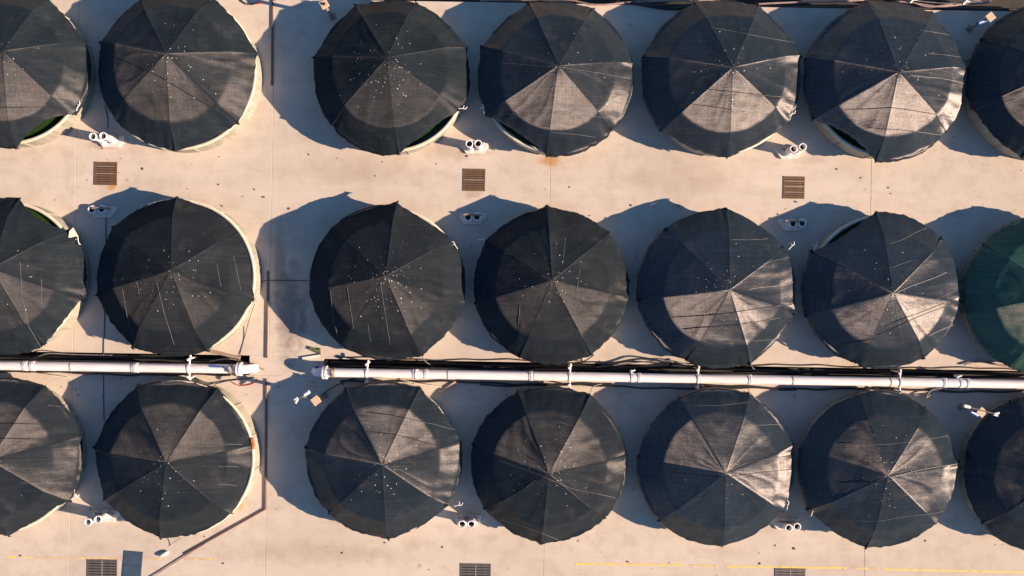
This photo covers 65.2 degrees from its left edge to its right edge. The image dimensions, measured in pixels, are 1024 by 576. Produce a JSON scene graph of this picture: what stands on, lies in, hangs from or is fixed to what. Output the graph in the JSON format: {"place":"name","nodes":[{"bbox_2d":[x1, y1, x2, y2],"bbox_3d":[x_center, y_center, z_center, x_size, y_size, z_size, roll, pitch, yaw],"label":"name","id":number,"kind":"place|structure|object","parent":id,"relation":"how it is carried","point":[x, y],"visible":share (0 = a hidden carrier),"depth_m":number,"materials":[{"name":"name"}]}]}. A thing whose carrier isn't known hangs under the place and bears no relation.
{"place":"outdoors","nodes":[
{"label":"outdoors","id":0,"kind":"place"},
{"bbox_2d":[0,370,74,575],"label":"concrete slab","id":1,"kind":"structure","parent":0,"point":[49,536],"depth_m":41.70,"materials":[{"name":"concrete"}]},
{"bbox_2d":[0,377,86,536],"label":"fish tank","id":2,"kind":"object","parent":1,"relation":"on","point":[43,453],"visible":1,"depth_m":39.83,"materials":[{"name":"fabric"}]},
{"bbox_2d":[32,372,67,377],"bbox_3d":[-24.264,4.501,41.630,2.313,0.112,0.064,8,90,0],"label":"cable","id":3,"kind":"object","parent":1,"relation":"on","point":[50,375],"visible":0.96,"depth_m":41.59,"materials":[{"name":"plastic"}]},
{"bbox_2d":[0,0,78,351],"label":"concrete slab","id":4,"kind":"structure","parent":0,"point":[43,176],"depth_m":41.70,"materials":[{"name":"concrete"}]},
{"bbox_2d":[0,197,90,354],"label":"fish tank","id":5,"kind":"object","parent":4,"relation":"on","point":[45,276],"visible":1,"depth_m":39.81,"materials":[{"name":"fabric"}]},
{"bbox_2d":[69,228,77,237],"bbox_3d":[-22.201,-2.790,40.340,0.456,0.180,0.433,-14,90,0],"label":"cloth flap","id":6,"kind":"object","parent":5,"relation":"on","point":[72,232],"visible":1,"depth_m":40.34,"materials":[{"name":"fabric"}]},
{"bbox_2d":[0,0,95,149],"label":"fish tank","id":7,"kind":"object","parent":4,"relation":"on","point":[47,73],"visible":1,"depth_m":39.76,"materials":[{"name":"fabric"}]},
{"bbox_2d":[32,353,111,359],"bbox_3d":[-22.921,3.470,41.530,4.179,0.313,0.325,-3,90,0],"label":"cable","id":8,"kind":"object","parent":4,"relation":"on","point":[72,354],"visible":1,"depth_m":41.60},
{"bbox_2d":[69,371,268,575],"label":"concrete slab","id":9,"kind":"structure","parent":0,"point":[239,550],"depth_m":41.70,"materials":[{"name":"concrete"}]},
{"bbox_2d":[35,557,159,559],"bbox_3d":[-21.598,14.084,41.696,6.505,0.004,0.110,1,90,0],"label":"yellow line","id":10,"kind":"object","parent":9,"relation":"on","point":[120,558],"visible":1,"depth_m":41.69,"materials":[{"name":"paint"}]},
{"bbox_2d":[84,509,120,525],"bbox_3d":[-21.118,11.843,41.125,1.440,1.150,0.670,1,90,0],"label":"standpipe pair","id":11,"kind":"object","parent":9,"relation":"on","point":[99,516],"visible":0.99,"depth_m":41.35,"materials":[{"name":"plastic"}]},
{"bbox_2d":[87,559,117,575],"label":"drain grate","id":12,"kind":"object","parent":9,"relation":"on","point":[96,567],"visible":1,"depth_m":41.67,"materials":[{"name":"metal"}]},
{"bbox_2d":[103,375,103,416],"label":"cable","id":13,"kind":"object","parent":9,"relation":"on","point":[103,395],"visible":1,"depth_m":41.66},
{"bbox_2d":[0,370,230,375],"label":"hose","id":14,"kind":"object","parent":9,"relation":"on","point":[116,374],"visible":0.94,"depth_m":41.60,"materials":[{"name":"rubber"}]},
{"bbox_2d":[0,355,258,380],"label":"pipe","id":15,"kind":"object","parent":9,"relation":"on","point":[237,369],"depth_m":40.88,"materials":[{"name":"white plastic"}]},
{"bbox_2d":[122,551,142,575],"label":"steel sheet","id":16,"kind":"object","parent":9,"relation":"on","point":[132,563],"visible":1,"depth_m":41.66,"materials":[{"name":"metal"}]},
{"bbox_2d":[159,551,168,556],"bbox_3d":[-18.100,13.835,41.610,0.561,0.190,0.190,-31,90,0],"label":"float","id":17,"kind":"object","parent":9,"relation":"on","point":[163,553],"visible":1,"depth_m":41.55,"materials":[{"name":"white plastic"}]},
{"bbox_2d":[92,378,260,539],"bbox_3d":[-17.141,8.703,40.265,8.219,2.870,8.116,1,90,0],"label":"fish tank","id":18,"kind":"object","parent":9,"relation":"on","point":[177,457],"visible":1,"depth_m":39.72,"materials":[{"name":"fabric"}]},
{"bbox_2d":[250,438,254,449],"bbox_3d":[-13.116,7.883,40.480,0.189,0.100,0.558,-11,90,0],"label":"strap","id":19,"kind":"object","parent":18,"relation":"on","point":[252,443],"visible":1,"depth_m":40.44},
{"bbox_2d":[151,543,205,575],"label":"conduit cover","id":20,"kind":"object","parent":9,"relation":"on","point":[169,565],"visible":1,"depth_m":41.65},
{"bbox_2d":[185,558,213,559],"bbox_3d":[-16.282,14.126,41.696,1.543,0.004,0.110,1,90,0],"label":"yellow line","id":21,"kind":"object","parent":9,"relation":"on","point":[199,558],"visible":1,"depth_m":41.69,"materials":[{"name":"paint"}]},
{"bbox_2d":[194,377,254,383],"bbox_3d":[-15.035,4.806,41.619,3.244,0.134,0.458,1,90,0],"label":"cable","id":22,"kind":"object","parent":9,"relation":"on","point":[227,380],"visible":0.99,"depth_m":41.63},
{"bbox_2d":[184,379,266,554],"bbox_3d":[-13.646,9.886,41.664,2.878,0.071,10.098,25,90,0],"label":"cable conduit","id":23,"kind":"object","parent":9,"relation":"on","point":[264,477],"visible":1,"depth_m":41.63,"materials":[{"name":"metal"}]},
{"bbox_2d":[73,0,274,355],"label":"concrete slab","id":24,"kind":"structure","parent":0,"point":[238,168],"depth_m":41.70,"materials":[{"name":"concrete"}]},
{"bbox_2d":[87,205,117,217],"bbox_3d":[-21.295,-3.988,41.525,1.466,0.350,0.665,1,90,0],"label":"standpipe pair","id":25,"kind":"object","parent":24,"relation":"on","point":[101,211],"visible":1,"depth_m":41.58,"materials":[{"name":"plastic"}]},
{"bbox_2d":[103,230,105,361],"bbox_3d":[-21.207,0.084,41.680,0.065,0.038,7.504,1,90,0],"label":"cable","id":26,"kind":"object","parent":24,"relation":"on","point":[104,311],"visible":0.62,"depth_m":41.66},
{"bbox_2d":[94,162,117,184],"bbox_3d":[-21.173,-5.963,41.681,1.207,0.036,1.206,1,90,0],"label":"drain grate","id":27,"kind":"object","parent":24,"relation":"on","point":[106,174],"visible":1,"depth_m":41.67,"materials":[{"name":"metal"}]},
{"bbox_2d":[89,132,125,147],"bbox_3d":[-20.865,-7.640,41.125,1.440,1.150,0.642,1,90,0],"label":"standpipe pair","id":28,"kind":"object","parent":24,"relation":"on","point":[103,139],"visible":1,"depth_m":41.39,"materials":[{"name":"plastic"}]},
{"bbox_2d":[95,196,261,356],"bbox_3d":[-17.036,-0.585,40.278,8.114,2.845,8.163,1,90,0],"label":"fish tank","id":29,"kind":"object","parent":24,"relation":"on","point":[177,276],"visible":1,"depth_m":39.71,"materials":[{"name":"fabric"}]},
{"bbox_2d":[98,0,262,152],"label":"fish tank","id":30,"kind":"object","parent":24,"relation":"on","point":[183,76],"visible":1,"depth_m":39.69,"materials":[{"name":"fabric"}]},
{"bbox_2d":[210,349,240,359],"bbox_3d":[-14.929,3.461,41.640,1.600,0.100,0.170,13,90,0],"label":"offcut","id":31,"kind":"object","parent":24,"relation":"on","point":[225,354],"visible":1,"depth_m":41.59,"materials":[{"name":"wood"}]},
{"bbox_2d":[240,304,254,353],"bbox_3d":[-13.688,2.084,41.048,0.258,1.318,2.910,24,90,0],"label":"cable","id":32,"kind":"object","parent":24,"relation":"on","point":[246,328],"visible":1,"depth_m":41.59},
{"bbox_2d":[241,0,261,4],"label":"hose","id":33,"kind":"object","parent":24,"relation":"on","point":[252,3],"visible":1,"depth_m":41.62,"materials":[{"name":"red plastic"}]},
{"bbox_2d":[266,271,268,357],"bbox_3d":[-12.750,1.376,41.665,0.085,0.070,4.546,1,90,0],"label":"cable conduit","id":34,"kind":"object","parent":24,"relation":"on","point":[267,314],"visible":1,"depth_m":41.63,"materials":[{"name":"metal"}]},
{"bbox_2d":[271,0,273,84],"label":"cable conduit","id":35,"kind":"object","parent":24,"relation":"on","point":[272,42],"visible":1,"depth_m":41.63,"materials":[{"name":"metal"}]},
{"bbox_2d":[265,375,546,575],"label":"concrete slab","id":36,"kind":"structure","parent":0,"point":[304,529],"depth_m":41.70,"materials":[{"name":"concrete"}]},
{"bbox_2d":[293,390,327,405],"bbox_3d":[-10.177,5.614,40.648,1.116,2.105,0.863,-33,90,0],"label":"instrument post","id":37,"kind":"object","parent":36,"relation":"on","point":[315,400],"visible":1,"depth_m":39.80,"materials":[{"name":"white plastic"}]},
{"bbox_2d":[305,380,315,387],"bbox_3d":[-10.508,5.004,41.640,0.550,0.100,0.160,26,90,0],"label":"offcut","id":38,"kind":"object","parent":36,"relation":"on","point":[310,384],"visible":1,"depth_m":41.59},
{"bbox_2d":[321,378,355,395],"bbox_3d":[-9.079,5.124,41.403,2.078,0.650,0.216,-28,90,0],"label":"cable","id":39,"kind":"object","parent":36,"relation":"on","point":[336,385],"visible":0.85,"depth_m":41.49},
{"bbox_2d":[304,381,461,540],"bbox_3d":[-6.540,8.759,40.278,8.008,2.845,8.096,1,90,0],"label":"fish tank","id":40,"kind":"object","parent":36,"relation":"on","point":[383,459],"visible":1,"depth_m":39.68,"materials":[{"name":"fabric"}]},
{"bbox_2d":[400,379,441,387],"bbox_3d":[-4.752,4.974,41.614,2.212,0.182,0.092,11,90,0],"label":"cable","id":41,"kind":"object","parent":36,"relation":"on","point":[421,384],"visible":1,"depth_m":41.57,"materials":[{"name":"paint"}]},
{"bbox_2d":[439,381,455,393],"bbox_3d":[-3.336,5.171,41.640,1.000,0.100,0.140,-34,90,0],"label":"offcut","id":42,"kind":"object","parent":36,"relation":"on","point":[448,387],"visible":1,"depth_m":41.59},
{"bbox_2d":[454,514,481,527],"bbox_3d":[-2.312,12.091,41.200,1.440,1.000,0.600,1,90,0],"label":"standpipe pair","id":43,"kind":"object","parent":36,"relation":"on","point":[468,520],"visible":1,"depth_m":41.39,"materials":[{"name":"plastic"}]},
{"bbox_2d":[460,563,490,575],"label":"drain grate","id":44,"kind":"object","parent":36,"relation":"on","point":[468,569],"visible":1,"depth_m":41.67,"materials":[{"name":"metal"}]},
{"bbox_2d":[340,380,613,385],"bbox_3d":[-1.833,4.928,41.640,14.245,0.087,0.236,1,90,0],"label":"hose","id":45,"kind":"object","parent":36,"relation":"on","point":[485,382],"visible":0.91,"depth_m":41.60,"materials":[{"name":"rubber"}]},
{"bbox_2d":[269,0,550,359],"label":"concrete slab","id":46,"kind":"structure","parent":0,"point":[326,184],"depth_m":41.70,"materials":[{"name":"concrete"}]},
{"bbox_2d":[261,280,309,282],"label":"cable","id":47,"kind":"object","parent":46,"relation":"on","point":[286,280],"visible":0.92,"depth_m":41.67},
{"bbox_2d":[309,346,318,352],"bbox_3d":[-10.300,3.211,41.640,0.500,0.100,0.160,23,90,0],"label":"offcut","id":48,"kind":"object","parent":46,"relation":"on","point":[314,349],"visible":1,"depth_m":41.59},
{"bbox_2d":[319,0,335,20],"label":"instrument post","id":49,"kind":"object","parent":46,"relation":"on","point":[324,4],"visible":1,"depth_m":39.81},
{"bbox_2d":[309,201,464,360],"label":"fish tank","id":50,"kind":"object","parent":46,"relation":"on","point":[387,282],"visible":1,"depth_m":39.68,"materials":[{"name":"fabric"}]},
{"bbox_2d":[311,0,470,155],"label":"fish tank","id":51,"kind":"object","parent":46,"relation":"on","point":[391,77],"visible":1,"depth_m":39.68,"materials":[{"name":"fabric"}]},
{"bbox_2d":[459,212,486,224],"bbox_3d":[-2.051,-3.624,41.525,1.440,0.350,0.615,1,90,0],"label":"standpipe pair","id":52,"kind":"object","parent":46,"relation":"on","point":[473,218],"visible":1,"depth_m":41.51,"materials":[{"name":"plastic"}]},
{"bbox_2d":[463,169,485,190],"bbox_3d":[-1.970,-5.630,41.681,1.166,0.036,1.163,1,90,0],"label":"drain grate","id":53,"kind":"object","parent":46,"relation":"on","point":[473,179],"visible":1,"depth_m":41.67,"materials":[{"name":"metal"}]},
{"bbox_2d":[461,140,487,153],"bbox_3d":[-1.953,-7.290,41.175,1.440,1.050,0.611,1,90,0],"label":"standpipe pair","id":54,"kind":"object","parent":46,"relation":"on","point":[475,147],"visible":1,"depth_m":41.50,"materials":[{"name":"plastic"}]},
{"bbox_2d":[0,0,1023,378],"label":"trench floor","id":55,"kind":"structure","parent":0,"point":[942,2],"depth_m":42.73,"materials":[{"name":"soil"}]},
{"bbox_2d":[0,354,236,361],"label":"hose","id":56,"kind":"object","parent":55,"relation":"on","point":[97,357],"visible":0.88,"depth_m":42.05,"materials":[{"name":"rubber"}]},
{"bbox_2d":[0,359,236,363],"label":"hose","id":57,"kind":"object","parent":55,"relation":"on","point":[76,360],"visible":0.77,"depth_m":42.15,"materials":[{"name":"rubber"}]},
{"bbox_2d":[329,361,1023,375],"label":"hose","id":58,"kind":"object","parent":55,"relation":"in","point":[704,368],"visible":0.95,"depth_m":42.01,"materials":[{"name":"rubber"}]},
{"bbox_2d":[329,364,1023,377],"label":"hose","id":59,"kind":"object","parent":55,"relation":"on","point":[636,370],"visible":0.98,"depth_m":42.20,"materials":[{"name":"rubber"}]},
{"bbox_2d":[330,367,1023,379],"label":"hose","id":60,"kind":"object","parent":59,"relation":"on","point":[716,373],"visible":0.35,"depth_m":42.12,"materials":[{"name":"rubber"}]},
{"bbox_2d":[759,0,863,4],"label":"hose","id":61,"kind":"object","parent":55,"relation":"on","point":[809,2],"visible":0.91,"depth_m":41.59,"materials":[{"name":"rubber"}]},
{"bbox_2d":[616,4,1019,10],"bbox_3d":[13.858,-14.657,41.931,27.723,0.300,0.353,1,90,0],"label":"hose","id":62,"kind":"object","parent":55,"relation":"in","point":[959,8],"visible":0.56,"depth_m":41.94,"materials":[{"name":"rubber"}]},
{"bbox_2d":[311,360,1023,392],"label":"pipe","id":63,"kind":"object","parent":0,"point":[324,372],"depth_m":40.88,"materials":[{"name":"white plastic"}]},
{"bbox_2d":[543,381,866,575],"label":"concrete slab","id":64,"kind":"structure","parent":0,"point":[630,528],"depth_m":41.70,"materials":[{"name":"concrete"}]},
{"bbox_2d":[471,386,627,544],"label":"fish tank","id":65,"kind":"object","parent":64,"relation":"on","point":[548,464],"visible":1,"depth_m":39.68,"materials":[{"name":"fabric"}]},
{"bbox_2d":[575,563,681,565],"bbox_3d":[6.087,14.407,41.696,5.587,0.004,0.110,1,90,0],"label":"yellow line","id":66,"kind":"object","parent":64,"relation":"on","point":[634,564],"visible":1,"depth_m":41.69,"materials":[{"name":"paint"}]},
{"bbox_2d":[480,384,796,390],"bbox_3d":[6.581,5.157,41.650,16.499,0.069,0.227,1,90,0],"label":"hose","id":67,"kind":"object","parent":64,"relation":"on","point":[635,387],"visible":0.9,"depth_m":41.62,"materials":[{"name":"rubber"}]},
{"bbox_2d":[690,564,717,566],"bbox_3d":[10.007,14.466,41.696,1.501,0.004,0.113,1,90,0],"label":"yellow line","id":68,"kind":"object","parent":64,"relation":"on","point":[701,565],"visible":1,"depth_m":41.69,"materials":[{"name":"paint"}]},
{"bbox_2d":[636,387,794,547],"bbox_3d":[10.338,9.086,40.278,8.074,2.845,8.113,1,90,0],"label":"fish tank","id":69,"kind":"object","parent":64,"relation":"on","point":[715,466],"visible":1,"depth_m":39.67,"materials":[{"name":"fabric"}]},
{"bbox_2d":[726,565,845,568],"bbox_3d":[14.301,14.551,41.696,6.255,0.004,0.110,1,90,0],"label":"yellow line","id":70,"kind":"object","parent":64,"relation":"on","point":[739,566],"visible":1,"depth_m":41.69,"materials":[{"name":"paint"}]},
{"bbox_2d":[771,518,800,531],"bbox_3d":[14.205,12.279,41.350,1.440,0.700,0.600,1,90,0],"label":"standpipe pair","id":71,"kind":"object","parent":64,"relation":"on","point":[788,524],"visible":0.99,"depth_m":41.38,"materials":[{"name":"plastic"}]},
{"bbox_2d":[775,568,805,575],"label":"drain grate","id":72,"kind":"object","parent":64,"relation":"on","point":[789,572],"visible":1,"depth_m":41.67,"materials":[{"name":"metal"}]},
{"bbox_2d":[550,4,870,365],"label":"concrete slab","id":73,"kind":"structure","parent":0,"point":[655,177],"depth_m":41.70,"materials":[{"name":"concrete"}]},
{"bbox_2d":[4,0,1021,574],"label":"grit","id":74,"kind":"object","parent":73,"relation":"on","point":[506,394],"visible":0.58,"depth_m":41.68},
{"bbox_2d":[473,204,629,364],"bbox_3d":[2.026,-0.174,40.278,7.974,2.845,8.169,1,90,0],"label":"fish tank","id":75,"kind":"object","parent":73,"relation":"on","point":[551,285],"visible":1,"depth_m":39.68,"materials":[{"name":"fabric"}]},
{"bbox_2d":[477,0,633,157],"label":"fish tank","id":76,"kind":"object","parent":73,"relation":"on","point":[555,79],"visible":1,"depth_m":39.67,"materials":[{"name":"fabric"}]},
{"bbox_2d":[480,0,713,5],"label":"hose","id":77,"kind":"object","parent":73,"relation":"on","point":[611,3],"visible":0.96,"depth_m":41.70,"materials":[{"name":"rubber"}]},
{"bbox_2d":[602,358,679,365],"bbox_3d":[6.708,3.851,41.544,4.101,0.270,0.452,1,90,0],"label":"hose","id":78,"kind":"object","parent":73,"relation":"on","point":[640,359],"visible":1,"depth_m":41.48,"materials":[{"name":"rubber"}]},
{"bbox_2d":[632,1,688,9],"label":"hose","id":79,"kind":"object","parent":73,"relation":"on","point":[669,8],"visible":0.54,"depth_m":41.59,"materials":[{"name":"rubber"}]},
{"bbox_2d":[616,1,708,6],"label":"hose","id":80,"kind":"object","parent":73,"relation":"on","point":[656,5],"visible":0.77,"depth_m":41.58,"materials":[{"name":"rubber"}]},
{"bbox_2d":[636,207,795,368],"bbox_3d":[10.344,-0.009,40.278,8.175,2.845,8.209,1,90,0],"label":"fish tank","id":81,"kind":"object","parent":73,"relation":"on","point":[716,288],"visible":1,"depth_m":39.68,"materials":[{"name":"fabric"}]},
{"bbox_2d":[641,0,802,158],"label":"fish tank","id":82,"kind":"object","parent":73,"relation":"on","point":[721,78],"visible":1,"depth_m":39.67,"materials":[{"name":"fabric"}]},
{"bbox_2d":[775,143,806,158],"bbox_3d":[14.430,-7.064,41.150,1.440,1.100,0.708,1,90,0],"label":"standpipe pair","id":83,"kind":"object","parent":73,"relation":"on","point":[793,152],"visible":1,"depth_m":41.49,"materials":[{"name":"plastic"}]},
{"bbox_2d":[778,219,806,230],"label":"standpipe pair","id":84,"kind":"object","parent":73,"relation":"on","point":[792,224],"visible":1,"depth_m":41.55,"materials":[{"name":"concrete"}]},
{"bbox_2d":[783,176,804,198],"bbox_3d":[14.689,-5.233,41.681,1.124,0.036,1.163,1,90,0],"label":"drain grate","id":85,"kind":"object","parent":73,"relation":"on","point":[793,187],"visible":1,"depth_m":41.67,"materials":[{"name":"metal"}]},
{"bbox_2d":[864,386,1023,575],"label":"concrete slab","id":86,"kind":"structure","parent":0,"point":[952,542],"depth_m":41.70,"materials":[{"name":"concrete"}]},
{"bbox_2d":[704,384,1023,392],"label":"hose","id":87,"kind":"object","parent":86,"relation":"on","point":[867,389],"visible":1,"depth_m":41.60,"materials":[{"name":"rubber"}]},
{"bbox_2d":[851,567,877,569],"bbox_3d":[18.387,14.620,41.696,1.418,0.004,0.110,2,90,0],"label":"yellow line","id":88,"kind":"object","parent":86,"relation":"on","point":[864,568],"visible":1,"depth_m":41.69,"materials":[{"name":"paint"}]},
{"bbox_2d":[796,390,959,548],"bbox_3d":[18.560,9.208,40.268,8.171,2.864,8.078,1,90,0],"label":"fish tank","id":89,"kind":"object","parent":86,"relation":"on","point":[877,468],"visible":1,"depth_m":39.68,"materials":[{"name":"fabric"}]},
{"bbox_2d":[926,388,958,397],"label":"hose","id":90,"kind":"object","parent":86,"relation":"on","point":[927,396],"visible":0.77,"depth_m":41.60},
{"bbox_2d":[882,568,1023,572],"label":"yellow line","id":91,"kind":"object","parent":86,"relation":"on","point":[942,570],"visible":1,"depth_m":41.69,"materials":[{"name":"paint"}]},
{"bbox_2d":[957,403,999,417],"bbox_3d":[23.256,6.180,40.648,1.800,2.105,0.600,17,90,0],"label":"instrument post","id":92,"kind":"object","parent":86,"relation":"on","point":[981,412],"visible":1,"depth_m":39.80,"materials":[{"name":"white plastic"}]},
{"bbox_2d":[958,396,1023,549],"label":"fish tank","id":93,"kind":"object","parent":86,"relation":"on","point":[991,469],"visible":1,"depth_m":40.05,"materials":[{"name":"fabric"}]},
{"bbox_2d":[870,10,1023,368],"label":"concrete slab","id":94,"kind":"structure","parent":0,"point":[946,186],"depth_m":41.70,"materials":[{"name":"concrete"}]},
{"bbox_2d":[800,211,962,368],"bbox_3d":[18.782,0.120,40.276,8.081,2.849,8.044,1,90,0],"label":"fish tank","id":95,"kind":"object","parent":94,"relation":"on","point":[879,290],"visible":1,"depth_m":39.68,"materials":[{"name":"fabric"}]},
{"bbox_2d":[803,1,968,162],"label":"fish tank","id":96,"kind":"object","parent":94,"relation":"on","point":[884,81],"visible":1,"depth_m":39.68,"materials":[{"name":"fabric"}]},
{"bbox_2d":[965,12,995,32],"bbox_3d":[23.702,-13.403,40.750,0.709,1.900,0.413,-37,90,0],"label":"instrument post","id":97,"kind":"object","parent":94,"relation":"on","point":[990,17],"visible":1,"depth_m":40.15,"materials":[{"name":"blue plastic"}]},
{"bbox_2d":[963,361,1008,367],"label":"hose","id":98,"kind":"object","parent":94,"relation":"on","point":[985,362],"visible":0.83,"depth_m":41.55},
{"bbox_2d":[959,218,1023,371],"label":"fish tank","id":99,"kind":"object","parent":94,"relation":"on","point":[991,279],"visible":1,"depth_m":40.05,"materials":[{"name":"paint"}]},
{"bbox_2d":[963,7,1023,160],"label":"fish tank","id":100,"kind":"object","parent":94,"relation":"on","point":[993,99],"visible":1,"depth_m":40.09,"materials":[{"name":"fabric"}]},
{"bbox_3d":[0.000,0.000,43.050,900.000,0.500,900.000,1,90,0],"label":"ground","id":101,"kind":"structure","parent":0,"visible":0},
{"bbox_2d":[249,355,327,375],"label":"trench kerb","id":102,"kind":"structure","parent":101,"relation":"on","point":[286,365],"depth_m":41.70,"materials":[{"name":"concrete"}]},
{"bbox_2d":[209,358,263,369],"bbox_3d":[-14.308,3.893,41.645,2.883,0.079,0.373,8,90,0],"label":"hose","id":103,"kind":"object","parent":102,"relation":"on","point":[234,360],"visible":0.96,"depth_m":41.62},
{"bbox_2d":[302,354,319,358],"bbox_3d":[-10.467,3.586,41.640,0.900,0.100,0.120,-9,90,0],"label":"offcut","id":104,"kind":"object","parent":102,"relation":"on","point":[312,356],"visible":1,"depth_m":41.59,"materials":[{"name":"plastic"}]},
{"bbox_2d":[323,357,1016,370],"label":"trench kerb","id":105,"kind":"structure","parent":101,"relation":"on","point":[681,364],"depth_m":41.70,"materials":[{"name":"concrete"}]},
{"bbox_2d":[336,356,527,360],"bbox_3d":[-3.542,3.711,41.660,11.253,0.052,0.204,1,90,0],"label":"hose","id":106,"kind":"object","parent":105,"relation":"on","point":[442,360],"visible":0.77,"depth_m":41.63,"materials":[{"name":"rubber"}]},
{"bbox_2d":[596,360,689,367],"bbox_3d":[6.810,3.925,41.580,4.887,0.213,0.332,-1,90,0],"label":"cable","id":107,"kind":"object","parent":105,"relation":"on","point":[641,362],"visible":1,"depth_m":41.57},
{"bbox_2d":[608,364,695,370],"bbox_3d":[7.316,4.121,41.723,4.613,0.240,0.343,-1,90,0],"label":"hose","id":108,"kind":"object","parent":105,"relation":"on","point":[649,366],"visible":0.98,"depth_m":41.68,"materials":[{"name":"rubber"}]},
{"bbox_2d":[565,361,1015,369],"bbox_3d":[14.500,4.038,41.660,24.003,0.052,0.205,1,90,0],"label":"hose","id":109,"kind":"object","parent":105,"relation":"on","point":[800,365],"visible":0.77,"depth_m":41.63,"materials":[{"name":"rubber"}]},
{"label":"valve","id":110,"kind":"object","parent":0,"visible":0},
{"bbox_2d":[896,0,988,6],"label":"hose","id":111,"kind":"object","parent":110,"relation":"attached to","point":[945,6],"visible":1,"depth_m":41.56,"materials":[{"name":"rubber"}]},
{"bbox_2d":[905,0,979,7],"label":"hose","id":112,"kind":"object","parent":111,"relation":"on","point":[937,5],"visible":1,"depth_m":41.46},
{"bbox_2d":[917,0,991,3],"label":"hose","id":113,"kind":"object","parent":112,"relation":"on","point":[954,3],"visible":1,"depth_m":41.39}
]}

